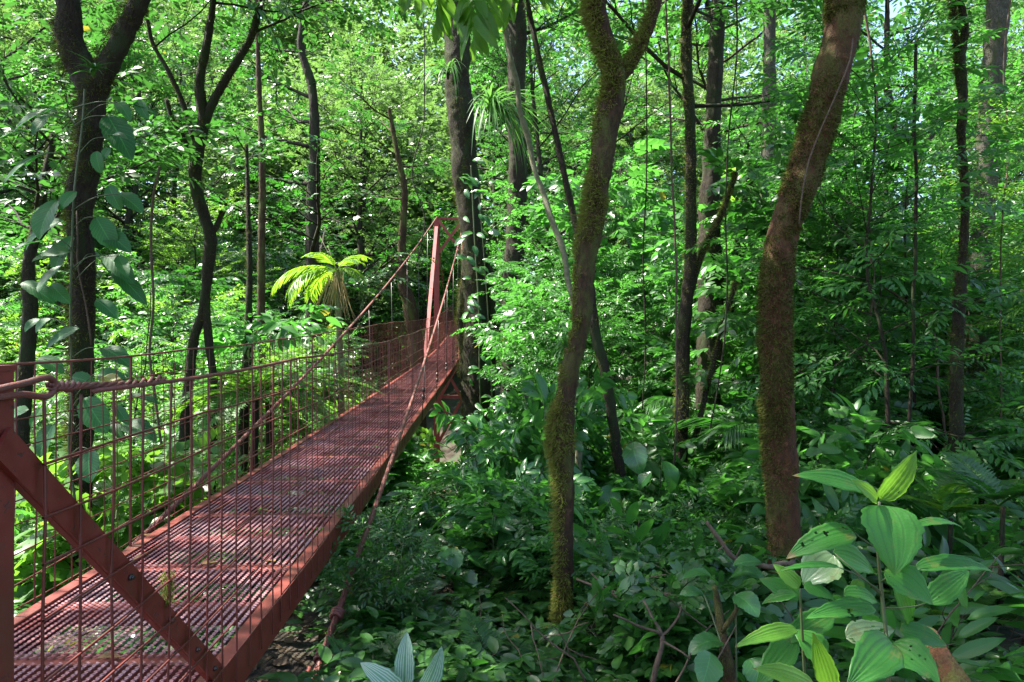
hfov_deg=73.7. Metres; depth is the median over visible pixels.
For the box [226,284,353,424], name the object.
fine leaved sapling
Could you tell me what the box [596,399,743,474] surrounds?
shrub
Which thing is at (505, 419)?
broad leaved shrub
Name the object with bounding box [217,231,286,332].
understory tree
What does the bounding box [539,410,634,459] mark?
shrub
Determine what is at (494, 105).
grassy epiphyte
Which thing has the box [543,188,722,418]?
sapling
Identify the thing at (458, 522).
broad leaved shrub
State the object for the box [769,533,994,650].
lance leaved plant
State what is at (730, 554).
fallen branch
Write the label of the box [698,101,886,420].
fine leaved sapling
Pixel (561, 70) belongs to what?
canopy tree
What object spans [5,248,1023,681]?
ground
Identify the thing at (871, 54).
liana
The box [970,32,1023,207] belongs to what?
canopy tree
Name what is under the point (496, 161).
canopy tree
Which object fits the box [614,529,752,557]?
shrub
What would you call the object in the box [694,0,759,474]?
shaded trunk tree
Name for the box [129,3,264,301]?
canopy tree
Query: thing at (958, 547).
lance leaved plant
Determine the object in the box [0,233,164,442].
understory tree
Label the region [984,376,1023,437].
shrub
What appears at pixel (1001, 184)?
sapling
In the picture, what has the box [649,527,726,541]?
leaved plant
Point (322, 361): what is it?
sapling
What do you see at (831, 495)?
lance leaved plant
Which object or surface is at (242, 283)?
understory tree
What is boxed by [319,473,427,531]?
leaved plant
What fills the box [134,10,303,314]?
canopy tree
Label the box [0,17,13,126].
canopy tree
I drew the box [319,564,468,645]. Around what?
fern
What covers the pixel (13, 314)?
understory tree
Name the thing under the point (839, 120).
liana
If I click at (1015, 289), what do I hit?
sapling
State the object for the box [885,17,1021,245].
canopy tree
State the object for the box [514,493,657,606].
shrub
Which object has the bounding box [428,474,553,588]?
broad leaved shrub
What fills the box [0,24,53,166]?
canopy tree
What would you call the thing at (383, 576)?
fern
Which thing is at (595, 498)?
lance leaved plant
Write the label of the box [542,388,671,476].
shrub
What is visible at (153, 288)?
liana
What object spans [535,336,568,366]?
bromeliad
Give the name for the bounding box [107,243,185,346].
understory tree
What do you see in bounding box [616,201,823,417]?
sapling
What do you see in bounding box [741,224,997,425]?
sapling
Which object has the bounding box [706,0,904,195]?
canopy tree
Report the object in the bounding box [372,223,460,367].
understory tree
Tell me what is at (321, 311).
sapling
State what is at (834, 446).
shrub
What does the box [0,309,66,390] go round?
sapling
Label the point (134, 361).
fine leaved sapling
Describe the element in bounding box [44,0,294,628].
forked tree
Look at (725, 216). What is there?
liana
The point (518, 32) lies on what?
tree
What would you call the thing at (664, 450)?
shrub
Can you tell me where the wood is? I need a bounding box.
[0,0,1023,367]
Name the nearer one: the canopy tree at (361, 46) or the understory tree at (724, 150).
the understory tree at (724, 150)
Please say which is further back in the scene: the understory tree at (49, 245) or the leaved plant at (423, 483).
the understory tree at (49, 245)
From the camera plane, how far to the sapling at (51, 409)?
12.37 m
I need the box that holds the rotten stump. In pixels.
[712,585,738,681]
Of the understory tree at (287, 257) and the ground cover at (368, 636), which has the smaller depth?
the ground cover at (368, 636)
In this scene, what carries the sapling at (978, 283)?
on the ground at (297, 648)
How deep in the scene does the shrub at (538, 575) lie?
4.88 m
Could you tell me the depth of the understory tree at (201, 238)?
39.02 m
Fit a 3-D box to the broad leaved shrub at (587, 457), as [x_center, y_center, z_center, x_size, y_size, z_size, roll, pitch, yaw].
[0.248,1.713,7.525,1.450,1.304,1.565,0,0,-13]
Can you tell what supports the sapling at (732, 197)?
on the ground at (297, 648)
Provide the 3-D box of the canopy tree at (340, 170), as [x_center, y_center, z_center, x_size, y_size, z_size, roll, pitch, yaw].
[-8.423,-6.392,36.642,10.578,22.068,10.240,0,0,-12]
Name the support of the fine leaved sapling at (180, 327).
on the ground at (297, 648)
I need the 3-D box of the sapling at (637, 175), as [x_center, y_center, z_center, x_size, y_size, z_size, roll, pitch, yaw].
[1.926,-0.601,13.985,5.016,6.655,3.677,0,0,3]
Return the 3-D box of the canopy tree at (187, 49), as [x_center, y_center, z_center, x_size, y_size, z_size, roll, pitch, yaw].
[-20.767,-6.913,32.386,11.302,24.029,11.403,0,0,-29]
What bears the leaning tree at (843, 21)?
on the ground at (297, 648)
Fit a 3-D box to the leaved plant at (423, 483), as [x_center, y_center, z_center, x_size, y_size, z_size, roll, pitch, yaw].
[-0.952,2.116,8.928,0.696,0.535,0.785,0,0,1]
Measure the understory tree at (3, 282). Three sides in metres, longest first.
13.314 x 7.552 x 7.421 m
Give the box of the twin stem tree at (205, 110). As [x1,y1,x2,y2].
[54,0,425,510]
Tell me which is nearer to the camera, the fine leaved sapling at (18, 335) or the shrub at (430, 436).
the fine leaved sapling at (18, 335)
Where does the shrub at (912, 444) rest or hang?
on the ground at (297, 648)
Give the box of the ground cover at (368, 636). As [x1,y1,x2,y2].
[14,455,1023,681]
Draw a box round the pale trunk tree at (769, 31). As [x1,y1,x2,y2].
[566,0,928,411]
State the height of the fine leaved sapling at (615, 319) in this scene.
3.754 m
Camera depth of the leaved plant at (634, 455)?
6.25 m
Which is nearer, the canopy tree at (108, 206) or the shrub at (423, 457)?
the shrub at (423, 457)
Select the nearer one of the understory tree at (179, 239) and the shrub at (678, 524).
the shrub at (678, 524)
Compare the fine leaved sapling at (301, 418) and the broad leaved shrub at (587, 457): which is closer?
the broad leaved shrub at (587, 457)
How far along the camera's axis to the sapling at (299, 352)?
13.39 m
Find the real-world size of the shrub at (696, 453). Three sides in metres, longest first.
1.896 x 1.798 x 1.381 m
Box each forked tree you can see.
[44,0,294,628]
[541,0,661,657]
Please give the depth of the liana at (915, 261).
6.99 m
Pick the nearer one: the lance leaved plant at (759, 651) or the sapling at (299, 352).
the lance leaved plant at (759, 651)
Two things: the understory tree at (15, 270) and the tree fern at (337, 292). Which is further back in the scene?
the understory tree at (15, 270)
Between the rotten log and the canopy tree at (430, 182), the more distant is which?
the canopy tree at (430, 182)
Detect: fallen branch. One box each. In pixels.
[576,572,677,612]
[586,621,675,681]
[613,600,690,681]
[705,521,795,569]
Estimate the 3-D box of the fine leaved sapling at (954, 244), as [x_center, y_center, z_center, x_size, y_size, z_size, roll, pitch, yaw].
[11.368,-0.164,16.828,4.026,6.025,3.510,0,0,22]
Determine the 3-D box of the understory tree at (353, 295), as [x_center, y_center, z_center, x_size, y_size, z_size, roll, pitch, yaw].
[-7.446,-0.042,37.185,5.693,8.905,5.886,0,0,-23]
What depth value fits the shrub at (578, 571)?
4.47 m
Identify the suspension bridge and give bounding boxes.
[0,217,462,681]
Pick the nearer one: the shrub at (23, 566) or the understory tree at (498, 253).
the shrub at (23, 566)
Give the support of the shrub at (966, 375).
on the ground at (297, 648)
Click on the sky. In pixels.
(876, 50)
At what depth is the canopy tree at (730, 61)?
49.69 m
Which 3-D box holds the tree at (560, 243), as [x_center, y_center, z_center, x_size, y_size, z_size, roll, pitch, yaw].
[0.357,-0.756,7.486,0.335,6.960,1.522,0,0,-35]
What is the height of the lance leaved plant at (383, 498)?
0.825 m
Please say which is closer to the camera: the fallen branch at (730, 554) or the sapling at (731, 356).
the fallen branch at (730, 554)
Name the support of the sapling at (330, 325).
on the ground at (297, 648)
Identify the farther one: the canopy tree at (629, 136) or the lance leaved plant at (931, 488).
the canopy tree at (629, 136)
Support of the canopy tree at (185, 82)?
on the ground at (297, 648)
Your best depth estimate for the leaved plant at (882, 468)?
6.38 m
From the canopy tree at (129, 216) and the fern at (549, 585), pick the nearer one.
the fern at (549, 585)
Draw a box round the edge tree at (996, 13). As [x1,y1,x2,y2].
[964,0,1010,473]
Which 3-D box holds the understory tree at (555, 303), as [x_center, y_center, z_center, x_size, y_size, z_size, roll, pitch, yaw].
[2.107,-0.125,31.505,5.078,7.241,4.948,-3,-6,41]
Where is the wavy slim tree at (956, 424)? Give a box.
[944,0,972,513]
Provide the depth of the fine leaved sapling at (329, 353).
23.66 m
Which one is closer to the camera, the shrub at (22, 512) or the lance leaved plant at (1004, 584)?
the lance leaved plant at (1004, 584)
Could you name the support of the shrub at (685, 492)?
on the ground at (297, 648)
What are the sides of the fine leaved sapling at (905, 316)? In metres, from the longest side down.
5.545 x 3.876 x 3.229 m
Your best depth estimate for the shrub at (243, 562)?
6.30 m
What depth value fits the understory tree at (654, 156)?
21.78 m
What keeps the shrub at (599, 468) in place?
on the ground at (297, 648)
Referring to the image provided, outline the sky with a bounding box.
[6,0,1023,287]
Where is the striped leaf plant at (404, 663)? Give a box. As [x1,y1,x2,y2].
[361,632,443,681]
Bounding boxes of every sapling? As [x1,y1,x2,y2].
[0,205,63,446]
[0,303,66,442]
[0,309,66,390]
[0,315,20,362]
[0,326,58,458]
[0,342,13,360]
[14,370,126,458]
[14,371,68,458]
[15,349,127,447]
[32,249,250,536]
[32,400,101,457]
[36,283,280,509]
[37,309,179,442]
[95,311,202,415]
[102,308,227,456]
[110,384,196,436]
[120,303,370,535]
[125,284,238,442]
[159,340,285,465]
[172,333,363,512]
[204,352,255,445]
[225,352,304,445]
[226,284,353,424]
[258,372,326,479]
[266,328,365,412]
[269,347,378,479]
[275,403,354,445]
[283,311,398,427]
[283,323,368,411]
[450,256,615,411]
[459,272,640,422]
[485,138,723,402]
[488,313,593,411]
[526,242,649,387]
[526,271,656,432]
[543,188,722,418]
[554,248,673,387]
[610,217,761,413]
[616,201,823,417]
[631,128,927,441]
[640,263,736,399]
[654,314,730,403]
[679,0,1023,504]
[690,280,813,390]
[692,166,908,412]
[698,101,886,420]
[702,38,1007,444]
[721,165,901,418]
[737,165,953,434]
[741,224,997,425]
[743,34,1023,454]
[799,199,911,389]
[800,176,1011,437]
[809,257,919,406]
[844,262,940,398]
[849,213,1023,439]
[882,176,1000,398]
[899,327,945,398]
[904,235,1023,447]
[909,90,1023,453]
[922,225,1021,332]
[924,175,1023,369]
[936,209,1023,390]
[937,211,1023,456]
[943,101,1023,383]
[990,258,1022,359]
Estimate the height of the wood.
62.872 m
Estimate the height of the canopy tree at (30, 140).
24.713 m
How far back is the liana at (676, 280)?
7.59 m
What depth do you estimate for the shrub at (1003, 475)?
7.47 m
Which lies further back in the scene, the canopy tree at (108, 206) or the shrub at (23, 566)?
the canopy tree at (108, 206)
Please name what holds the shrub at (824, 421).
on the ground at (297, 648)
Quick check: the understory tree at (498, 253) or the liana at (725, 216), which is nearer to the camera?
the liana at (725, 216)
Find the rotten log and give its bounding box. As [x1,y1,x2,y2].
[925,626,971,681]
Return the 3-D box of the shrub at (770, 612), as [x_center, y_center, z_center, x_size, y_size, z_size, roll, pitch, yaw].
[1.160,1.595,4.032,1.010,0.872,1.212,0,0,42]
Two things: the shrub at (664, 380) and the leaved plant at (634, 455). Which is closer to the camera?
the leaved plant at (634, 455)
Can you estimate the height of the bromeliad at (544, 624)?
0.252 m
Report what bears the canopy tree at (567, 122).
on the ground at (297, 648)
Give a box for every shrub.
[14,425,230,635]
[14,433,152,607]
[14,503,48,602]
[119,465,259,592]
[209,507,331,586]
[234,512,320,588]
[251,509,332,581]
[259,434,425,514]
[293,518,367,582]
[309,501,444,634]
[346,502,442,565]
[353,438,444,493]
[405,426,459,484]
[405,460,520,548]
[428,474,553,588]
[429,366,616,498]
[432,457,602,579]
[440,512,465,536]
[454,386,548,486]
[480,450,598,498]
[496,474,653,611]
[503,370,641,477]
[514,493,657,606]
[519,444,633,506]
[531,473,599,529]
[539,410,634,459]
[539,560,730,681]
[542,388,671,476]
[571,538,644,619]
[572,550,739,660]
[585,497,673,553]
[595,407,731,504]
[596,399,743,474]
[597,499,665,530]
[605,474,704,529]
[610,530,802,659]
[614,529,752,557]
[618,493,692,534]
[633,507,734,550]
[639,374,695,417]
[652,522,798,605]
[659,459,801,549]
[661,503,737,534]
[677,463,764,532]
[688,507,801,553]
[693,413,807,481]
[700,392,997,586]
[714,388,921,467]
[716,494,875,603]
[725,383,922,479]
[735,450,994,681]
[799,422,932,540]
[892,394,991,461]
[902,409,993,468]
[940,370,1023,470]
[963,366,1004,451]
[978,417,1023,505]
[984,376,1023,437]
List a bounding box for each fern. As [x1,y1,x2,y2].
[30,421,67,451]
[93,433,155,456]
[151,374,383,512]
[172,367,346,559]
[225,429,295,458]
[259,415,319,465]
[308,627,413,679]
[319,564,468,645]
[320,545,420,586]
[321,559,393,584]
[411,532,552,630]
[414,652,497,681]
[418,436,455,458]
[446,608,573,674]
[544,551,577,602]
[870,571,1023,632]
[875,450,1023,553]
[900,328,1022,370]
[928,451,1023,625]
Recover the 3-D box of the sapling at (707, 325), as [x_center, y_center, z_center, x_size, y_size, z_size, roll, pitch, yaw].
[3.333,-0.177,8.934,3.568,5.024,3.447,3,0,-7]
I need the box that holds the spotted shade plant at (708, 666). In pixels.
[679,554,772,681]
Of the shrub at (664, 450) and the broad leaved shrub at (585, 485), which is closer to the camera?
the broad leaved shrub at (585, 485)
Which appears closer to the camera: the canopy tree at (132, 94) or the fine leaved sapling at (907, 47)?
the fine leaved sapling at (907, 47)
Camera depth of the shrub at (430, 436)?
16.63 m
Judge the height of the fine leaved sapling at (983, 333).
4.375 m
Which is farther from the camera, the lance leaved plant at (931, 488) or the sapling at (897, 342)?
the sapling at (897, 342)
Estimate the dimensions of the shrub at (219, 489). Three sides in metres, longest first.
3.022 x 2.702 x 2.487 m
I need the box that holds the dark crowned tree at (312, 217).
[169,1,436,426]
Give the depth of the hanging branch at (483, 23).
6.20 m
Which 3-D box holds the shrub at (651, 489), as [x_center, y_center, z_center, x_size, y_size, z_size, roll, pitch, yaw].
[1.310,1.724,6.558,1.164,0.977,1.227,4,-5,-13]
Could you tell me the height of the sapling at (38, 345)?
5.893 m
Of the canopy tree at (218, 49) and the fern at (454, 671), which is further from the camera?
the canopy tree at (218, 49)
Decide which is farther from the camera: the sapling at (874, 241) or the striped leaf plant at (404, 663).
the sapling at (874, 241)
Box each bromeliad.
[67,51,107,78]
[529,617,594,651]
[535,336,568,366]
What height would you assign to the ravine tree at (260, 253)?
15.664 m
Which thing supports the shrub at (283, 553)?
on the ground at (297, 648)
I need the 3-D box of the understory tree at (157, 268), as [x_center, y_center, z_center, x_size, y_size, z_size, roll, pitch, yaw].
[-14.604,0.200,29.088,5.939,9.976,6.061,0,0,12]
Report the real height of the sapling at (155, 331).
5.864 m
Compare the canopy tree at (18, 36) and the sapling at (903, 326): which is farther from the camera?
the canopy tree at (18, 36)
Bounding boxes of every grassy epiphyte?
[404,58,464,101]
[466,82,563,174]
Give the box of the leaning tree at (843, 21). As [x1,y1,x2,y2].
[754,0,866,612]
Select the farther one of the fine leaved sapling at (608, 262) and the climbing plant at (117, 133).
the fine leaved sapling at (608, 262)
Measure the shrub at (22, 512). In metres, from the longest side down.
3.146 x 2.812 x 2.638 m
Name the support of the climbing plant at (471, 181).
attached to the epiphyte tree at (462, 143)
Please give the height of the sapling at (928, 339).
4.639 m
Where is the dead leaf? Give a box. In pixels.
[96,653,119,658]
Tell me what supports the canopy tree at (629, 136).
on the ground at (297, 648)
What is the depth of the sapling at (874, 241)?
13.96 m
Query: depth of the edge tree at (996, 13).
10.87 m
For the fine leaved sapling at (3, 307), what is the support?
on the ground at (297, 648)
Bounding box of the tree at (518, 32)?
[425,0,631,416]
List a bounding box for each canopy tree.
[0,0,116,291]
[0,0,199,357]
[0,0,231,303]
[0,6,262,419]
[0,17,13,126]
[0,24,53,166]
[0,33,123,241]
[0,40,102,305]
[0,100,52,312]
[43,22,174,298]
[45,0,285,372]
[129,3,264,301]
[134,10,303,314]
[253,4,453,395]
[266,32,375,147]
[277,8,490,398]
[319,31,443,263]
[367,101,456,318]
[385,5,567,381]
[428,11,574,249]
[431,0,642,348]
[525,39,669,276]
[528,0,725,311]
[533,0,888,395]
[567,53,698,335]
[626,24,798,286]
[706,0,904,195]
[721,2,931,210]
[724,0,969,247]
[838,82,898,218]
[885,1,1023,267]
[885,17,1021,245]
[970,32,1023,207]
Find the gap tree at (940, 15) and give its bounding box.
[779,0,1023,242]
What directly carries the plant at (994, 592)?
on the ground at (297, 648)
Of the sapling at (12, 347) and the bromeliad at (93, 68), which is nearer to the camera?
the bromeliad at (93, 68)
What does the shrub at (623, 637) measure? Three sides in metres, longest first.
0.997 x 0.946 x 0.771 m
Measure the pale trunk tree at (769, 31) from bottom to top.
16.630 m
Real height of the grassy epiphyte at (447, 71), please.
1.357 m
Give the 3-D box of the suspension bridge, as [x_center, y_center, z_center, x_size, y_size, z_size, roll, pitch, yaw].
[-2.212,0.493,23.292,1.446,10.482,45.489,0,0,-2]
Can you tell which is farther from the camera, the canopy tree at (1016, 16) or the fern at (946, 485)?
the canopy tree at (1016, 16)
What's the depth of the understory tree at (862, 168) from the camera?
21.51 m
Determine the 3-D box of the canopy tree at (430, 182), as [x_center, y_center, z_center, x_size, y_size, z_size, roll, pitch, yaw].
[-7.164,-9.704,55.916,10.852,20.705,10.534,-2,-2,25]
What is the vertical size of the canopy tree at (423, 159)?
23.941 m
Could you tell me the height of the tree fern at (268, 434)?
4.338 m
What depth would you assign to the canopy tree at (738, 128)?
24.70 m
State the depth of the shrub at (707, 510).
5.71 m
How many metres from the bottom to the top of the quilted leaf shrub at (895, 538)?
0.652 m
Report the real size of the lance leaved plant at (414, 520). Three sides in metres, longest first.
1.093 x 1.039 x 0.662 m
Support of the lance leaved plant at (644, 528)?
on the ground at (297, 648)
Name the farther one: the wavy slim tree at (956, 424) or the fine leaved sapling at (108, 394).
the fine leaved sapling at (108, 394)
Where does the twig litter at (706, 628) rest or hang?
on the ground at (297, 648)
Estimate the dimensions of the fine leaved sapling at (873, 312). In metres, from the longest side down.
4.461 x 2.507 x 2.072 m
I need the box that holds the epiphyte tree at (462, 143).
[435,0,581,456]
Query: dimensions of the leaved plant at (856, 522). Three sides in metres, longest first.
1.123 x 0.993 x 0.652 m
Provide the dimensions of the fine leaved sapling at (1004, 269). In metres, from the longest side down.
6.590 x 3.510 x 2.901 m
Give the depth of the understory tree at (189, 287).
21.50 m
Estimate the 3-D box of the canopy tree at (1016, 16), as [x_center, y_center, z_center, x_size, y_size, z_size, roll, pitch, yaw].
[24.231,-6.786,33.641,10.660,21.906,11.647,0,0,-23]
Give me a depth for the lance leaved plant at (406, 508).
7.25 m
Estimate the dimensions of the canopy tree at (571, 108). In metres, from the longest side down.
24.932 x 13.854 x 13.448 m
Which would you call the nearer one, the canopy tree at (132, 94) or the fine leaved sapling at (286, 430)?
the fine leaved sapling at (286, 430)
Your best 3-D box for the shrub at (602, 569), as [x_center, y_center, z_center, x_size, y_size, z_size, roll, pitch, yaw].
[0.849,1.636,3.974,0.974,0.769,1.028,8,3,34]
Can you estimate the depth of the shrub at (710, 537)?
4.80 m
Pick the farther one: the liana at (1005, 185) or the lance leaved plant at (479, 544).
the liana at (1005, 185)
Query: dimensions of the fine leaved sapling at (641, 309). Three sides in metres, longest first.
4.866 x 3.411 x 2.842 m
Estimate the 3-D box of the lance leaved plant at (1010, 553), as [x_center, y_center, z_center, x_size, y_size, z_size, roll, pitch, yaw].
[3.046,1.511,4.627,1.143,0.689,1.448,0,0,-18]
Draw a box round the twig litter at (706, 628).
[334,440,1023,681]
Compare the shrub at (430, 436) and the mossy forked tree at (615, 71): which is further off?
the shrub at (430, 436)
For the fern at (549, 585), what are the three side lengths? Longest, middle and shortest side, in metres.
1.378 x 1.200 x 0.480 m
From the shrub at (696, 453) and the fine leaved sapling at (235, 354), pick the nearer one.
the shrub at (696, 453)
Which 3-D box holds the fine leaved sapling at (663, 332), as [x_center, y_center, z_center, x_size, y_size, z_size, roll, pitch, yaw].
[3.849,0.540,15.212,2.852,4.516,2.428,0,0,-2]
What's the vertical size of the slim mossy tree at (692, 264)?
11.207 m
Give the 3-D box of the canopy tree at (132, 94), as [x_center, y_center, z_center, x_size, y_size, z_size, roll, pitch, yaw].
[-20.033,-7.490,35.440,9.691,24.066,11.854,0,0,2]
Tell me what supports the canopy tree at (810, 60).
on the ground at (297, 648)
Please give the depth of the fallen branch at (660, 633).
3.01 m
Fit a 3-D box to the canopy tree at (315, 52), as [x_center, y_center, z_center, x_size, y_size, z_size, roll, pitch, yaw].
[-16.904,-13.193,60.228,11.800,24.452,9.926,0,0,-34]
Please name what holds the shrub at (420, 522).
on the ground at (297, 648)
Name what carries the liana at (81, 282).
hanging from the forked tree at (68, 30)
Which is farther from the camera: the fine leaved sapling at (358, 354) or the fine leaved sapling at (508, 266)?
the fine leaved sapling at (358, 354)
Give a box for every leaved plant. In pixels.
[288,477,430,567]
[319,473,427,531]
[341,486,461,578]
[398,497,454,550]
[419,480,460,523]
[427,547,487,598]
[462,523,534,580]
[544,487,680,547]
[573,497,759,598]
[583,491,644,542]
[598,441,679,508]
[628,566,801,681]
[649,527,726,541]
[688,492,740,516]
[727,484,883,599]
[762,440,917,518]
[762,493,902,541]
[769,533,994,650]
[823,583,1023,681]
[854,511,1023,619]
[878,430,1023,572]
[929,465,988,533]
[951,536,1023,629]
[984,491,1023,543]
[994,458,1023,509]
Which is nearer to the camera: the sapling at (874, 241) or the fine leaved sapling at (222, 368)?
the sapling at (874, 241)
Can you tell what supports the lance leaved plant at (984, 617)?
on the ground at (297, 648)
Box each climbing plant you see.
[0,89,158,500]
[454,158,503,412]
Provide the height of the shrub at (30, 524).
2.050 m
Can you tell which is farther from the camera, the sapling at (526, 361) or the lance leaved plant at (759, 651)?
the sapling at (526, 361)
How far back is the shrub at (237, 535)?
10.94 m
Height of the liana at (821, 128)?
1.163 m
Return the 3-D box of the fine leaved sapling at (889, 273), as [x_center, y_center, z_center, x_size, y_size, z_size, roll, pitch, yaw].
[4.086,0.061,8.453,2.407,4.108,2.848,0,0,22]
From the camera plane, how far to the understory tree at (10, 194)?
25.23 m
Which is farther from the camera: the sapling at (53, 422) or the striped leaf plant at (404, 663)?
the sapling at (53, 422)
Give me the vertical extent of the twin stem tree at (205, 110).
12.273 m
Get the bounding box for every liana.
[76,211,91,344]
[148,166,161,443]
[412,0,424,267]
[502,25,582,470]
[642,0,647,409]
[665,0,677,465]
[706,0,737,447]
[798,38,853,223]
[822,0,853,303]
[863,7,877,357]
[881,285,948,451]
[907,39,917,421]
[998,0,1010,476]
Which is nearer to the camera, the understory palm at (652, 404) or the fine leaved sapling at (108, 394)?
the understory palm at (652, 404)
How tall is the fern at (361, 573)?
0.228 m
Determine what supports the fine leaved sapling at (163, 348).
on the ground at (297, 648)
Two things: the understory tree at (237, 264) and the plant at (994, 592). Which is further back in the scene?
the understory tree at (237, 264)
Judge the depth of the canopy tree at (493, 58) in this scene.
30.05 m
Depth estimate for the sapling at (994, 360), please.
11.28 m
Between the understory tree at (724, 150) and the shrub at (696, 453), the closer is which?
the shrub at (696, 453)
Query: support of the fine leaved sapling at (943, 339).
on the ground at (297, 648)
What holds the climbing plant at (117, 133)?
attached to the forked tree at (68, 30)
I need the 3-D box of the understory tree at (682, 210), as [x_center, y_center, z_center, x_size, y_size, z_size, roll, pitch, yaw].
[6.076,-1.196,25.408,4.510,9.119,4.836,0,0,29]
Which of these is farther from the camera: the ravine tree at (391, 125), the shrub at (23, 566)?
the ravine tree at (391, 125)
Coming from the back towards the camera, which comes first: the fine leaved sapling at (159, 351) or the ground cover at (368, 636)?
the fine leaved sapling at (159, 351)
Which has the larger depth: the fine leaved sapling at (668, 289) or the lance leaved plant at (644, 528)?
the fine leaved sapling at (668, 289)
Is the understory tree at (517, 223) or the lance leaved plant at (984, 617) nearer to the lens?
the lance leaved plant at (984, 617)
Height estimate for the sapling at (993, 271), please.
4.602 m
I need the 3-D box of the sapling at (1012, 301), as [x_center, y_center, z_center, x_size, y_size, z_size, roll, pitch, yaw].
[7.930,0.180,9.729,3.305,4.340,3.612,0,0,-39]
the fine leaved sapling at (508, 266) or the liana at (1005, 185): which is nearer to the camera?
the liana at (1005, 185)
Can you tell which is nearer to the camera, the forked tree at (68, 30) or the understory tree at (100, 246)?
the forked tree at (68, 30)
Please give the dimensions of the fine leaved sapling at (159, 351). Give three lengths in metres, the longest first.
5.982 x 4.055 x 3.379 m
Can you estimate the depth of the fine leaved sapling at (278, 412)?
16.73 m
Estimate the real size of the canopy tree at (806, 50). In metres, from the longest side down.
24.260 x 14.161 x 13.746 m
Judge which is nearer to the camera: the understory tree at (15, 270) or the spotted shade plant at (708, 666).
the spotted shade plant at (708, 666)
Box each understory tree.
[0,136,66,358]
[0,184,99,333]
[0,192,157,373]
[0,208,29,312]
[0,213,171,419]
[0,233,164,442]
[0,296,51,330]
[94,230,243,399]
[96,254,269,420]
[98,234,192,347]
[107,184,283,388]
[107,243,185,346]
[122,203,254,341]
[138,203,232,335]
[167,225,324,373]
[168,244,287,363]
[213,242,289,358]
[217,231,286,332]
[228,188,356,360]
[322,264,412,393]
[324,250,403,377]
[364,213,460,370]
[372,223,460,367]
[466,173,656,396]
[484,240,552,379]
[524,254,606,380]
[526,120,723,376]
[623,193,731,376]
[648,129,786,380]
[754,132,932,234]
[867,66,1023,336]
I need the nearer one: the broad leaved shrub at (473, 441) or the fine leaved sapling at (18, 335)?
the broad leaved shrub at (473, 441)
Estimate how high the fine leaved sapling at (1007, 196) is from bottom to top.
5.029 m
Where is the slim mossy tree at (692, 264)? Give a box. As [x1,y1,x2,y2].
[564,0,889,465]
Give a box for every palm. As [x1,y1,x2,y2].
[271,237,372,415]
[628,388,754,445]
[658,416,948,546]
[808,362,1003,450]
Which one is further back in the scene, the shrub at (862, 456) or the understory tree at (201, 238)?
the understory tree at (201, 238)
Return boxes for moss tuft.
[159,570,176,607]
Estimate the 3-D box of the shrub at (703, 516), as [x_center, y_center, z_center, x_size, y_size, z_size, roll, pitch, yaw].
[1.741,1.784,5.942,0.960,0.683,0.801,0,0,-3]
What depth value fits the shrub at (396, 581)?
4.28 m
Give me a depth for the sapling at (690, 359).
17.79 m
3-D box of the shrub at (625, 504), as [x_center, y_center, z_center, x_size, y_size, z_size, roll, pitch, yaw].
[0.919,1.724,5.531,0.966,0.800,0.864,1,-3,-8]
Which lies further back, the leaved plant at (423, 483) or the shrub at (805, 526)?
the leaved plant at (423, 483)
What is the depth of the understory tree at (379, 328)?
39.05 m
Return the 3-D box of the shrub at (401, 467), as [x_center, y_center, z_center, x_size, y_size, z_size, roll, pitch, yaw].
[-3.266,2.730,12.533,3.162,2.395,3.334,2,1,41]
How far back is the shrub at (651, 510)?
5.69 m
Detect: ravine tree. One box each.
[0,0,238,508]
[187,73,294,585]
[252,0,265,458]
[312,56,450,479]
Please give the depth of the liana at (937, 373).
8.43 m
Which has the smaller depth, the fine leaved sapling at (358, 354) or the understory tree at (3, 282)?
the fine leaved sapling at (358, 354)
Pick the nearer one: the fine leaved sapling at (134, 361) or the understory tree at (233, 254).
the fine leaved sapling at (134, 361)
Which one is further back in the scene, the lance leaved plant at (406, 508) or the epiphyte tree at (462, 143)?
the epiphyte tree at (462, 143)
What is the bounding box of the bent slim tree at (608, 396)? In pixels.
[521,0,626,486]
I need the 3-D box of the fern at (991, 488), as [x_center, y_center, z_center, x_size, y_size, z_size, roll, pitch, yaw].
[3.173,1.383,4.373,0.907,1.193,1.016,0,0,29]
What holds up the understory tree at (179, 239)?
on the ground at (297, 648)
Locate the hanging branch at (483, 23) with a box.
[399,0,555,63]

